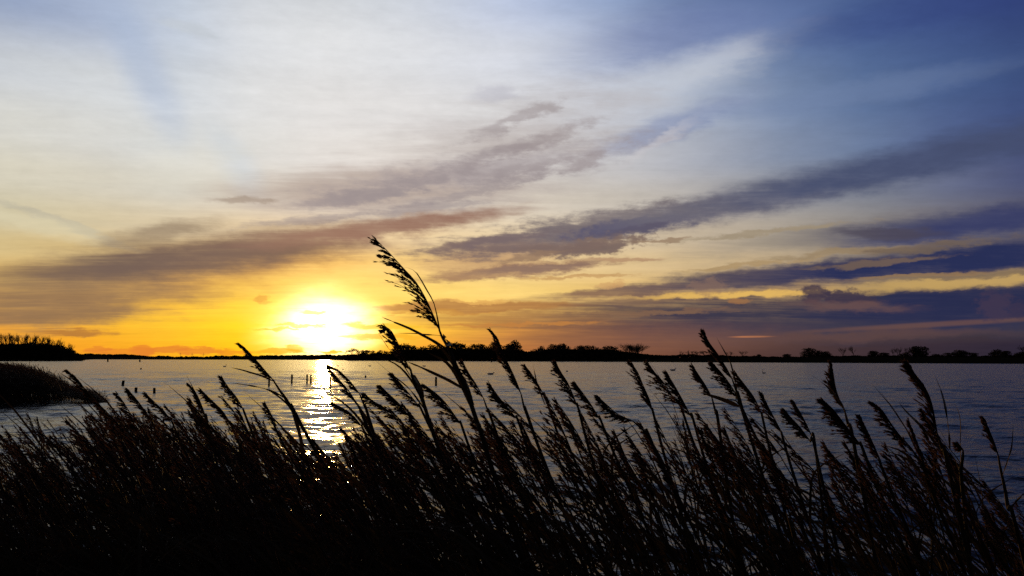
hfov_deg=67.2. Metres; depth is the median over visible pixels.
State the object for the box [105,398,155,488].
reed
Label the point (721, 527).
reed
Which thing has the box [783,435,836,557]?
reed
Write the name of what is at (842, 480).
reed
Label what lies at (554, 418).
reed
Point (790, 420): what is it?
reed
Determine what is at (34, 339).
bare poplar
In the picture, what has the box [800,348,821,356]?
broad tree
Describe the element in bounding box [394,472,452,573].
reed
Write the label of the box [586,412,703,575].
reed
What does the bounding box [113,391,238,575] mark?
reed
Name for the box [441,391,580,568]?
reed
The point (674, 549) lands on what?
reed
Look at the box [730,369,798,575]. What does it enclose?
reed
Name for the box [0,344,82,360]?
undergrowth
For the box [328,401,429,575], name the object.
reed
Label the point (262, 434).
reed
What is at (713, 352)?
reed
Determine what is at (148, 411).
reed
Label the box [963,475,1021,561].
reed
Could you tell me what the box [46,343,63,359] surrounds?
broad tree
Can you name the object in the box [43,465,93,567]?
reed
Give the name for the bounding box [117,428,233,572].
reed
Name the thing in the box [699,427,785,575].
reed
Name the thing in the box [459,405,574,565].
reed
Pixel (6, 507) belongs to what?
reed
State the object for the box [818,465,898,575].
reed
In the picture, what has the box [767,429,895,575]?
reed
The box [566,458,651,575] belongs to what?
reed
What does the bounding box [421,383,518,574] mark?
reed
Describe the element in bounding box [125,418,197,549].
reed
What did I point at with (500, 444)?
reed
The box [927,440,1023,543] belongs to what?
reed
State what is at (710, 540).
reed
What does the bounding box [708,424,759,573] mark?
reed
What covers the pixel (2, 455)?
reed
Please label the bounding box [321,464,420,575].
reed
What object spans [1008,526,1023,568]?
reed
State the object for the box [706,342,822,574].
reed
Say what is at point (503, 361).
reed
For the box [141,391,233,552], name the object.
reed
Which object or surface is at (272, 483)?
reed
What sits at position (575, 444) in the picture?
reed
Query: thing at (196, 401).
reed
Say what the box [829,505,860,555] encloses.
reed
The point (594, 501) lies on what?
reed
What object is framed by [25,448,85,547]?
reed
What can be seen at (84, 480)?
reed
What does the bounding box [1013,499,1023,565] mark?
reed
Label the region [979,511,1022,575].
reed
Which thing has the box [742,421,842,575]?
reed
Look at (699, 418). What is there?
reed
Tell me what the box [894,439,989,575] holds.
reed
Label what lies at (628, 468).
reed
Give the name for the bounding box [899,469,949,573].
reed
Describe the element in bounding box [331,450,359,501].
reed
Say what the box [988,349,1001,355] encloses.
broad tree
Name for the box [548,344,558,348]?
ragged tree
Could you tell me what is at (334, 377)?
reed
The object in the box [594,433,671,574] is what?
reed
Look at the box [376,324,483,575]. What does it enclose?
reed
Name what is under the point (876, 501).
reed
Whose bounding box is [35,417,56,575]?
reed
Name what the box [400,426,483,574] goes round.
reed
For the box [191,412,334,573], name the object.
reed
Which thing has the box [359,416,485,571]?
reed
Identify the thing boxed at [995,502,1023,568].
reed
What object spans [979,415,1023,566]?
reed
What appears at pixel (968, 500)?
reed
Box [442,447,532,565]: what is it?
reed
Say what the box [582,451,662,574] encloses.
reed
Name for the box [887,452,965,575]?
reed
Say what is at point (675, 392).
reed
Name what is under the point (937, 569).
reed
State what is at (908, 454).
reed
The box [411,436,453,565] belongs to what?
reed
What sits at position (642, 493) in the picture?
reed
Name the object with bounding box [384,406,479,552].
reed
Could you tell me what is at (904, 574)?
reed
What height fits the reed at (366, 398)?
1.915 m
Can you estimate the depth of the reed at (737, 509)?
3.19 m
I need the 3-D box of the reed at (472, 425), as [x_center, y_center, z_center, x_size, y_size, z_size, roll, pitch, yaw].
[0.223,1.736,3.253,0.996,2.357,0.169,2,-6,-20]
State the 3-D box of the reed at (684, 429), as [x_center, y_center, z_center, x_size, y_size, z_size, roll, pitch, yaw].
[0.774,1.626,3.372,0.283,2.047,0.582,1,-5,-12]
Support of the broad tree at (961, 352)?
on the ground
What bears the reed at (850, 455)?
on the ground
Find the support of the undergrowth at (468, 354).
on the ground
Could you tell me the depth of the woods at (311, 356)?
2606.53 m
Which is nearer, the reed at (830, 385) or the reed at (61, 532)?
the reed at (830, 385)
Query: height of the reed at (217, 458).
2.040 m
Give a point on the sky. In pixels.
(768, 178)
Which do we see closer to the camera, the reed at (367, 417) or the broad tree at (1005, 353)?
the reed at (367, 417)
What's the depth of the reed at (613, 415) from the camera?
2.46 m
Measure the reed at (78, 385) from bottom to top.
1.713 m
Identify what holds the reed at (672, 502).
on the ground
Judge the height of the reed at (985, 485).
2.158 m
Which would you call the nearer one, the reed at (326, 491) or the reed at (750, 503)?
the reed at (326, 491)
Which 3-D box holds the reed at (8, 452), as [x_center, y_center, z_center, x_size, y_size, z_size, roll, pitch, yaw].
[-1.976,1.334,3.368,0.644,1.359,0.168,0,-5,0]
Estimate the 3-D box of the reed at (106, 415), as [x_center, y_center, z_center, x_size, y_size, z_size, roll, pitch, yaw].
[-1.070,1.168,2.495,0.687,1.626,0.117,4,-7,-37]
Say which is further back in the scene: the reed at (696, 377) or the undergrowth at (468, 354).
the undergrowth at (468, 354)
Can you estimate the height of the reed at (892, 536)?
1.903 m
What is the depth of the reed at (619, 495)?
3.26 m
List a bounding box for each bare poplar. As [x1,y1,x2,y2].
[3,333,16,343]
[31,334,45,343]
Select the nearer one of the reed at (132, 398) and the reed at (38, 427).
the reed at (132, 398)
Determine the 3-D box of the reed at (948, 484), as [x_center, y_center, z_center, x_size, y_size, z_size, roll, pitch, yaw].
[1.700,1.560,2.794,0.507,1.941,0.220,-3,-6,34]
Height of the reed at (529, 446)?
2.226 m
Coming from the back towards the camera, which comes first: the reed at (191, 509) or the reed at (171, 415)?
the reed at (171, 415)
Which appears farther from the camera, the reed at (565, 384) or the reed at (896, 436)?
the reed at (565, 384)
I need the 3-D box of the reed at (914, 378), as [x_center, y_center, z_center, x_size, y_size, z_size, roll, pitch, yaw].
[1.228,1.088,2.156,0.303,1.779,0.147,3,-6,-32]
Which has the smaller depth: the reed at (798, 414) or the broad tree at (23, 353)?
the reed at (798, 414)
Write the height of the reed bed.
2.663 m
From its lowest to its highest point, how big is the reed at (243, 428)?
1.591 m
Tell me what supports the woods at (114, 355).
on the hills
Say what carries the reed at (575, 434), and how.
on the ground
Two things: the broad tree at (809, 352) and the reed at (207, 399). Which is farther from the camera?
the broad tree at (809, 352)
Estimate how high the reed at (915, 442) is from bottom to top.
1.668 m
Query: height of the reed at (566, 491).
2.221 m
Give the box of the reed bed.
[0,406,1023,575]
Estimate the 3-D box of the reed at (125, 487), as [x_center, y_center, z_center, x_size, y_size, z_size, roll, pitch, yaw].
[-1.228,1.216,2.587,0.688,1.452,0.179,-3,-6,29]
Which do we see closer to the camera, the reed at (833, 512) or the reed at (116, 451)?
the reed at (833, 512)
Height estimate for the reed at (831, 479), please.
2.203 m
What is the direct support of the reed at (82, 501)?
on the ground
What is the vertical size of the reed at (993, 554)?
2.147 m
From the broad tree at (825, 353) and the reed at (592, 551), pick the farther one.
the broad tree at (825, 353)
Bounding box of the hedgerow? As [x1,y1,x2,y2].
[647,354,1023,358]
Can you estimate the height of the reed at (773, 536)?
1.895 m
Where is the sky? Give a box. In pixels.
[0,0,1023,357]
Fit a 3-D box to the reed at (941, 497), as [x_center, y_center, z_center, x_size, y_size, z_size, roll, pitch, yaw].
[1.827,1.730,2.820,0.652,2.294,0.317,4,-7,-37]
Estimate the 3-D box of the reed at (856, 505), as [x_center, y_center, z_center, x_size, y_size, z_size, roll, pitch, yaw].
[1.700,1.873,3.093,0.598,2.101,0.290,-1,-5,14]
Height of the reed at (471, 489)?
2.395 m
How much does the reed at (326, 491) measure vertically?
1.649 m
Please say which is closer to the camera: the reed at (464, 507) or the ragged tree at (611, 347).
the reed at (464, 507)
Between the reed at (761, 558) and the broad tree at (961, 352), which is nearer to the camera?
the reed at (761, 558)
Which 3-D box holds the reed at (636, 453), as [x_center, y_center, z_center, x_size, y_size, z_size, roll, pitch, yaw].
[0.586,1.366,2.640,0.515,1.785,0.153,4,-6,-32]
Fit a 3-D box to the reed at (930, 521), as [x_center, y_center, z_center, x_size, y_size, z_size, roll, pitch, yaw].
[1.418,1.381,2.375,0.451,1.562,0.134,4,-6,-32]
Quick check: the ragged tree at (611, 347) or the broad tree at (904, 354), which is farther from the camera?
the ragged tree at (611, 347)
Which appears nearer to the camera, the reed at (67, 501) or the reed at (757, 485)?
the reed at (757, 485)
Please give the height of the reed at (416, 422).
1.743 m
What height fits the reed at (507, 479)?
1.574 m
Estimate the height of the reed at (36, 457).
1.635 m
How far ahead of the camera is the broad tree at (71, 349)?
758.15 m
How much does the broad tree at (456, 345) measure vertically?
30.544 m
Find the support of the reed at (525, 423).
on the ground
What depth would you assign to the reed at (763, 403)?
2.55 m
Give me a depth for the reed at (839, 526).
3.01 m
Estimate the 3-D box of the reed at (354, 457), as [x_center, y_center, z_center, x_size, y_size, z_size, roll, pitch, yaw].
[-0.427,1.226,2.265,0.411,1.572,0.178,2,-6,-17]
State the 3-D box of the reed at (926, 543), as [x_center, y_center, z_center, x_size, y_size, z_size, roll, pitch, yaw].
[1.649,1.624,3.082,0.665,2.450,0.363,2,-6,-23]
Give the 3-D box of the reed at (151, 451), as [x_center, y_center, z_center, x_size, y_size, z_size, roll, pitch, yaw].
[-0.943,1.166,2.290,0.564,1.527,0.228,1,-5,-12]
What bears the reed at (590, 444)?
on the ground
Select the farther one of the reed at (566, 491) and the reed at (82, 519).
the reed at (566, 491)
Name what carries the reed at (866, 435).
on the ground
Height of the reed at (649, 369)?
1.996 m
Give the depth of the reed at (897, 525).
3.37 m
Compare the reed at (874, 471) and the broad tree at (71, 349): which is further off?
the broad tree at (71, 349)
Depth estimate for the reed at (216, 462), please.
2.33 m
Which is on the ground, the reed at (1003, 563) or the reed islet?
the reed at (1003, 563)
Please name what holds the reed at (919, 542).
on the ground
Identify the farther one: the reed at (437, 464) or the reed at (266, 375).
the reed at (437, 464)
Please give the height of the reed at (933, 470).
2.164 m
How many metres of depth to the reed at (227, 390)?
2.98 m
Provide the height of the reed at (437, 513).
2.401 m
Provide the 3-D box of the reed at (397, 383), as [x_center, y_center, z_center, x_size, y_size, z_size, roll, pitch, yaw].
[-0.132,1.279,2.734,0.670,1.952,0.106,0,-5,0]
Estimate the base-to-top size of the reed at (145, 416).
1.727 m
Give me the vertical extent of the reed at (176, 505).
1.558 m
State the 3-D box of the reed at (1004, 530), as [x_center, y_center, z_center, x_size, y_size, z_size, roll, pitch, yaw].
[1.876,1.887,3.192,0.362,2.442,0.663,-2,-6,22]
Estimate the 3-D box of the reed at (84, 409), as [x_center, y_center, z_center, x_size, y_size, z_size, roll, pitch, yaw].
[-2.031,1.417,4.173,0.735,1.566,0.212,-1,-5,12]
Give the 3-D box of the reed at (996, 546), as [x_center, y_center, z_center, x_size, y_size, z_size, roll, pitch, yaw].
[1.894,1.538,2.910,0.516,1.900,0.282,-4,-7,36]
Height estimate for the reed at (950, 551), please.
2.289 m
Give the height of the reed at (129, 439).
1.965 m
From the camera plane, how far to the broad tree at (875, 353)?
834.37 m
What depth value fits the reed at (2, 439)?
2.81 m
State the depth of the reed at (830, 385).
2.36 m
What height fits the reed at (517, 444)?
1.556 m
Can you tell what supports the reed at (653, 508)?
on the ground
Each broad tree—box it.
[6,342,20,359]
[18,342,34,359]
[32,342,48,359]
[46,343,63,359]
[58,347,75,359]
[392,343,413,353]
[425,344,438,349]
[450,342,465,348]
[507,340,521,349]
[556,343,567,358]
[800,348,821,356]
[820,351,830,356]
[867,350,880,356]
[898,352,911,355]
[908,346,929,356]
[949,349,970,356]
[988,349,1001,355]
[998,351,1011,355]
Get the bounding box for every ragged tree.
[459,344,471,348]
[470,343,479,348]
[502,344,514,348]
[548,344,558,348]
[578,345,590,350]
[603,346,617,352]
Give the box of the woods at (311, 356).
[149,354,346,359]
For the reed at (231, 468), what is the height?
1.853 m
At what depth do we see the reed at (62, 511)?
2.40 m
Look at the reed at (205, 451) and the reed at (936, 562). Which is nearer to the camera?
the reed at (205, 451)
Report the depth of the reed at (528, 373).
2.95 m
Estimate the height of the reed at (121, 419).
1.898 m
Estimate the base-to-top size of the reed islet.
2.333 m
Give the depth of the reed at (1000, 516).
2.94 m
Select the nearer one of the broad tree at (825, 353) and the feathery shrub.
the broad tree at (825, 353)
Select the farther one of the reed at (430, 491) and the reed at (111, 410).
the reed at (111, 410)
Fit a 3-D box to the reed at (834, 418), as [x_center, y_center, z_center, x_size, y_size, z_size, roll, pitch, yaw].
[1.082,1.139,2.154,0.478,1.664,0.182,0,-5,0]
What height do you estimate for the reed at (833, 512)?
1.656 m
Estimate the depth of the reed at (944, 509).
3.63 m
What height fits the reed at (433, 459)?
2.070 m
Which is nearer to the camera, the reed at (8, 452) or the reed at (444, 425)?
the reed at (8, 452)
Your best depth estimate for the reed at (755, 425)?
3.08 m
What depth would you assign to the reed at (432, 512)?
3.90 m
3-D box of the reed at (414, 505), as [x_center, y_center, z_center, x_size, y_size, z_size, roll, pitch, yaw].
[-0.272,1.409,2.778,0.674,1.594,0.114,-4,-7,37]
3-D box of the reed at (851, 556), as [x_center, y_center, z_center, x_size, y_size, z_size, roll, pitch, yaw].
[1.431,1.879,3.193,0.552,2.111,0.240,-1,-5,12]
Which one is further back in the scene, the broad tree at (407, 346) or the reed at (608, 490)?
the broad tree at (407, 346)
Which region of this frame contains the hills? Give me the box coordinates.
[83,354,344,359]
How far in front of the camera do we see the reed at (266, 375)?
2.36 m
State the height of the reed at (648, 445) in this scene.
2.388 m
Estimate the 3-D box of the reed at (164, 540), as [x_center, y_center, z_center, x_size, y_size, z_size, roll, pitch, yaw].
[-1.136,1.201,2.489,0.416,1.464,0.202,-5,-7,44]
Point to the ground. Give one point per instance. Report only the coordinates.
(989, 360)
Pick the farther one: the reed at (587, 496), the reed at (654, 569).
the reed at (654, 569)
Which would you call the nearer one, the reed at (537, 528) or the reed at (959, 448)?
the reed at (959, 448)
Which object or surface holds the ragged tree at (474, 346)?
on the ground
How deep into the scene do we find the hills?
2800.77 m
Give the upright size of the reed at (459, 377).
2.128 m
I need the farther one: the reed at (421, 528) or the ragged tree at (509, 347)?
the ragged tree at (509, 347)
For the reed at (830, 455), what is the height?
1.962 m
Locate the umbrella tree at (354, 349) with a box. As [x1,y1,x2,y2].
[345,348,358,354]
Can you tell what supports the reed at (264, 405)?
on the ground
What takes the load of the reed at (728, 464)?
on the ground
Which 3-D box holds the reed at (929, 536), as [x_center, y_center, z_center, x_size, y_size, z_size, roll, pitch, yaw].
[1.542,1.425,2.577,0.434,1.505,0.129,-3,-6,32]
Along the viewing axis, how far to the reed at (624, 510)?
3.04 m
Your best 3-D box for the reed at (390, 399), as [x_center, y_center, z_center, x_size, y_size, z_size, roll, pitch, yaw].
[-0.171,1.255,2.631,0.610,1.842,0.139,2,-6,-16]
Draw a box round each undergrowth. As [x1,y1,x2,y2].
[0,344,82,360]
[347,348,675,360]
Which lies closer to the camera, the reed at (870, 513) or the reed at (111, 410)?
the reed at (870, 513)
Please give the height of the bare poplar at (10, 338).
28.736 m
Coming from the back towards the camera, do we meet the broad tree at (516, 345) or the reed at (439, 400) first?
the broad tree at (516, 345)
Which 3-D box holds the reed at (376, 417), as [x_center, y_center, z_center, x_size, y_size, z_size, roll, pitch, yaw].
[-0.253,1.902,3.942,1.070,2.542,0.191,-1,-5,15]
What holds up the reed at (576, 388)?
on the ground
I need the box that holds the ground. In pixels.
[0,357,1023,567]
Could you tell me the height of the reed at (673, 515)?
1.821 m
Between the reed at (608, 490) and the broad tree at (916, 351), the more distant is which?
the broad tree at (916, 351)
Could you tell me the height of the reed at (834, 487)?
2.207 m
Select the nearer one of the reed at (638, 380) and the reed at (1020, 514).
the reed at (638, 380)
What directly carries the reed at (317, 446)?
on the ground
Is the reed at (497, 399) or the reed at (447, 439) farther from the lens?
the reed at (447, 439)
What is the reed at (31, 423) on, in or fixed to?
on the ground
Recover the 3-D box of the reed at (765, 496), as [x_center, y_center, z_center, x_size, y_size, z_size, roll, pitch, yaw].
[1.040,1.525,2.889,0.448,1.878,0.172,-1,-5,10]
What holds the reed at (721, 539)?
on the ground
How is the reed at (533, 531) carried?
on the ground
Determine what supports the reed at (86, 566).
on the ground
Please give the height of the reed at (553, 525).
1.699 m
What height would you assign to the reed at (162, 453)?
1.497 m
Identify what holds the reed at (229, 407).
on the ground
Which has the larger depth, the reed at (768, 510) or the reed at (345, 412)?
the reed at (768, 510)
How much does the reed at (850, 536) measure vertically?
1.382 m
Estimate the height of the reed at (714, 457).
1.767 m
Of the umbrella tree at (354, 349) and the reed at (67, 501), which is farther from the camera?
the umbrella tree at (354, 349)
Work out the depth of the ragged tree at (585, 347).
1033.59 m
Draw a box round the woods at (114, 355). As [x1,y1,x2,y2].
[84,353,149,357]
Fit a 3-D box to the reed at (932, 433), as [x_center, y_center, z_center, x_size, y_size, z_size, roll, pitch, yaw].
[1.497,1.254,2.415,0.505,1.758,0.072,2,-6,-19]
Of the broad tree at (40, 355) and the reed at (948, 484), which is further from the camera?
the broad tree at (40, 355)
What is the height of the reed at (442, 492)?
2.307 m
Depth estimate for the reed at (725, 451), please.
3.42 m
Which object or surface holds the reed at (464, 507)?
on the ground
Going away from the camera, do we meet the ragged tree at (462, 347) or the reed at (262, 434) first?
the reed at (262, 434)
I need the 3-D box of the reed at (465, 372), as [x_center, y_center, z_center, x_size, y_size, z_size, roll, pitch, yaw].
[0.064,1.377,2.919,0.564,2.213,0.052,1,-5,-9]
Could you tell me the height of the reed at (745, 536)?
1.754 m
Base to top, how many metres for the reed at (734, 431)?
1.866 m
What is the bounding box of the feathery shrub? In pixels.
[616,343,649,352]
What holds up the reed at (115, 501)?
on the ground
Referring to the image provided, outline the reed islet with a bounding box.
[0,362,109,405]
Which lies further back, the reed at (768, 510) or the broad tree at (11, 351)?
the broad tree at (11, 351)
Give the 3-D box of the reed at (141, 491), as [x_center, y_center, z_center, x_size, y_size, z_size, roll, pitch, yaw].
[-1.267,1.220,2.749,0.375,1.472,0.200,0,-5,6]
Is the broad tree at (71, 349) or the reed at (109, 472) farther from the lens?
the broad tree at (71, 349)
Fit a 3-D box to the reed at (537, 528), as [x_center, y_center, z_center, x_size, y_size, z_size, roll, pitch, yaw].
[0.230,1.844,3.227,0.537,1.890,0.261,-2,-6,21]
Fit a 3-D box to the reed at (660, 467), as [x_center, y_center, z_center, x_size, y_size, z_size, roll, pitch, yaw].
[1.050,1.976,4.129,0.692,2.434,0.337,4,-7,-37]
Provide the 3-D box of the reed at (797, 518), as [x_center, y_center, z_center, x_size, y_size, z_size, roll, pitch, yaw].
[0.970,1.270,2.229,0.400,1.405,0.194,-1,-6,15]
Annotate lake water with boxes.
[0,359,1023,575]
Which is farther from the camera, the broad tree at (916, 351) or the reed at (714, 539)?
the broad tree at (916, 351)
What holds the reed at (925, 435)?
on the ground
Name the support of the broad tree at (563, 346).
on the ground
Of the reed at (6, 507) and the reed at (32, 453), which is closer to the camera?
the reed at (6, 507)
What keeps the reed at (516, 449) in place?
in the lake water
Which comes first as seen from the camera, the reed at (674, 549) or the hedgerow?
the reed at (674, 549)
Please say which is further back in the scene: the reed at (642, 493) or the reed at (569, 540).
the reed at (569, 540)
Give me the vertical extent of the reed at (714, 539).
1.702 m
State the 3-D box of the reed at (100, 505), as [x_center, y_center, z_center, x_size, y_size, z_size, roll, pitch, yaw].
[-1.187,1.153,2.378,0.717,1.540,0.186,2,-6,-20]
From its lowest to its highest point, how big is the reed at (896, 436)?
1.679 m
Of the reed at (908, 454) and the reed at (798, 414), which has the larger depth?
the reed at (908, 454)
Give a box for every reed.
[0,395,113,575]
[0,434,90,548]
[0,442,91,568]
[0,451,46,515]
[0,476,15,575]
[1,411,87,534]
[8,445,91,575]
[9,414,136,555]
[10,412,51,547]
[11,469,90,569]
[12,469,103,574]
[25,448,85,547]
[30,441,94,557]
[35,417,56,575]
[36,435,126,575]
[40,417,168,575]
[41,452,105,568]
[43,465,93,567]
[55,401,187,575]
[60,378,155,573]
[62,369,168,523]
[66,464,112,538]
[75,375,187,531]
[78,404,170,536]
[79,399,213,570]
[80,396,176,566]
[85,428,177,575]
[93,405,210,569]
[101,422,216,559]
[104,425,170,571]
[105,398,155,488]
[112,415,219,575]
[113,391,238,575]
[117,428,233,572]
[124,388,209,571]
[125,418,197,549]
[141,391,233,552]
[141,415,202,529]
[147,407,187,572]
[151,381,240,575]
[156,425,186,575]
[158,418,173,575]
[160,404,250,557]
[167,384,302,574]
[171,437,269,566]
[185,396,266,575]
[186,383,227,566]
[186,397,272,559]
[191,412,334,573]
[194,405,276,572]
[196,387,294,573]
[200,394,304,533]
[218,375,310,575]
[218,396,316,555]
[234,342,386,575]
[249,396,382,571]
[249,411,310,533]
[261,400,332,530]
[300,436,376,544]
[302,433,388,570]
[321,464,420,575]
[322,367,438,570]
[326,365,415,554]
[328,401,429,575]
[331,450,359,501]
[338,425,441,574]
[349,431,459,571]
[353,442,425,575]
[359,393,459,532]
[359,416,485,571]
[368,235,529,575]
[368,435,463,567]
[369,408,452,535]
[375,384,490,575]
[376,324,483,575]
[377,456,466,574]
[383,401,500,561]
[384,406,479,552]
[387,372,500,559]
[387,417,510,575]
[387,451,435,558]
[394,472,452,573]
[398,425,454,523]
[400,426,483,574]
[405,448,489,569]
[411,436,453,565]
[419,455,507,558]
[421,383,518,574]
[429,449,476,541]
[437,415,493,540]
[439,430,540,573]
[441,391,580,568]
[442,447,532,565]
[450,481,497,573]
[452,440,531,575]
[458,359,550,575]
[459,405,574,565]
[465,420,562,566]
[473,412,562,575]
[475,425,582,575]
[482,420,557,575]
[482,420,569,573]
[485,409,613,575]
[486,381,575,575]
[487,327,586,571]
[493,422,579,560]
[504,400,630,571]
[520,361,605,575]
[521,410,651,575]
[521,506,564,575]
[527,442,592,571]
[532,400,621,575]
[540,397,604,569]
[542,392,641,575]
[549,397,638,571]
[550,360,624,574]
[552,403,638,571]
[557,472,629,568]
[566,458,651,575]
[569,381,666,574]
[571,429,658,575]
[576,479,635,572]
[577,411,646,575]
[579,432,642,569]
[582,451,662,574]
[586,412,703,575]
[593,467,656,575]
[593,482,660,575]
[594,395,715,575]
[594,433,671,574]
[606,446,680,575]
[607,450,677,575]
[609,439,693,575]
[610,427,685,575]
[620,411,693,570]
[626,359,697,575]
[630,444,704,575]
[636,420,727,575]
[641,430,706,559]
[643,359,727,542]
[647,391,734,575]
[648,362,718,575]
[657,425,747,575]
[661,370,739,575]
[662,419,701,570]
[681,445,752,575]
[684,427,790,560]
[688,363,740,573]
[689,498,742,575]
[693,411,791,571]
[695,439,799,575]
[698,328,793,575]
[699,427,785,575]
[701,466,766,572]
[702,446,770,575]
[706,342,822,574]
[706,432,828,571]
[706,434,786,575]
[707,419,772,575]
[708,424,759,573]
[710,416,784,574]
[716,464,773,556]
[721,407,804,575]
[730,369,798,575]
[732,402,875,574]
[732,464,810,571]
[734,448,804,575]
[735,440,797,556]
[739,451,839,570]
[740,418,845,567]
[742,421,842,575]
[754,390,825,575]
[756,478,818,568]
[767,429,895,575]
[769,477,848,575]
[778,408,843,575]
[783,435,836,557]
[789,399,831,573]
[790,479,858,575]
[805,477,859,575]
[807,482,870,575]
[808,488,855,575]
[813,440,893,575]
[815,396,916,575]
[817,476,892,575]
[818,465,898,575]
[819,440,911,567]
[820,444,910,572]
[821,360,878,575]
[828,514,875,575]
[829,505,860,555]
[833,459,937,575]
[840,460,945,575]
[842,482,932,545]
[845,514,905,575]
[847,441,929,575]
[850,466,903,575]
[853,414,928,575]
[858,452,910,570]
[867,400,967,575]
[872,384,962,567]
[880,453,956,575]
[881,393,963,575]
[884,427,965,574]
[885,418,954,575]
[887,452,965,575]
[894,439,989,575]
[898,442,966,575]
[899,359,973,575]
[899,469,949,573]
[899,493,961,575]
[909,483,949,575]
[911,493,929,573]
[914,444,992,575]
[917,407,997,574]
[918,449,1012,567]
[921,422,1016,575]
[925,487,966,571]
[926,442,1012,575]
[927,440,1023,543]
[927,448,938,574]
[937,426,991,575]
[951,404,972,575]
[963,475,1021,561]
[975,458,1017,567]
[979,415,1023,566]
[979,511,1019,575]
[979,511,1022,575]
[980,479,1011,520]
[984,492,1022,542]
[988,532,1006,573]
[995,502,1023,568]
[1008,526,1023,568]
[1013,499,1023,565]
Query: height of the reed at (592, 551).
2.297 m
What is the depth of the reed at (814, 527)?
2.69 m
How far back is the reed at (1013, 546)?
2.40 m
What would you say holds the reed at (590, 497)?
on the ground
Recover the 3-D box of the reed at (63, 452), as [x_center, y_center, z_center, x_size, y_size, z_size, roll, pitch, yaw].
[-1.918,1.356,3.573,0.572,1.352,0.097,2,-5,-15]
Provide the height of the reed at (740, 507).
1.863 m
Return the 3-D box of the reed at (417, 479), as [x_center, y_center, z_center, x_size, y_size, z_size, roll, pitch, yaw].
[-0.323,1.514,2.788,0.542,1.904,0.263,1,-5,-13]
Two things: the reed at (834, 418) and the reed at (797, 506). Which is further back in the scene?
the reed at (797, 506)
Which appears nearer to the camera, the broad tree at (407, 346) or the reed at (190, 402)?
the reed at (190, 402)
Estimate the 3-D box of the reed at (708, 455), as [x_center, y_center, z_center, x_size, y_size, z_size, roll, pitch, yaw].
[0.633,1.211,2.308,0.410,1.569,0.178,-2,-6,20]
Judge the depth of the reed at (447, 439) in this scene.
3.64 m
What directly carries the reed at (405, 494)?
on the ground
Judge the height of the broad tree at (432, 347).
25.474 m
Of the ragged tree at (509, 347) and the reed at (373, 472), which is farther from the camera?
the ragged tree at (509, 347)

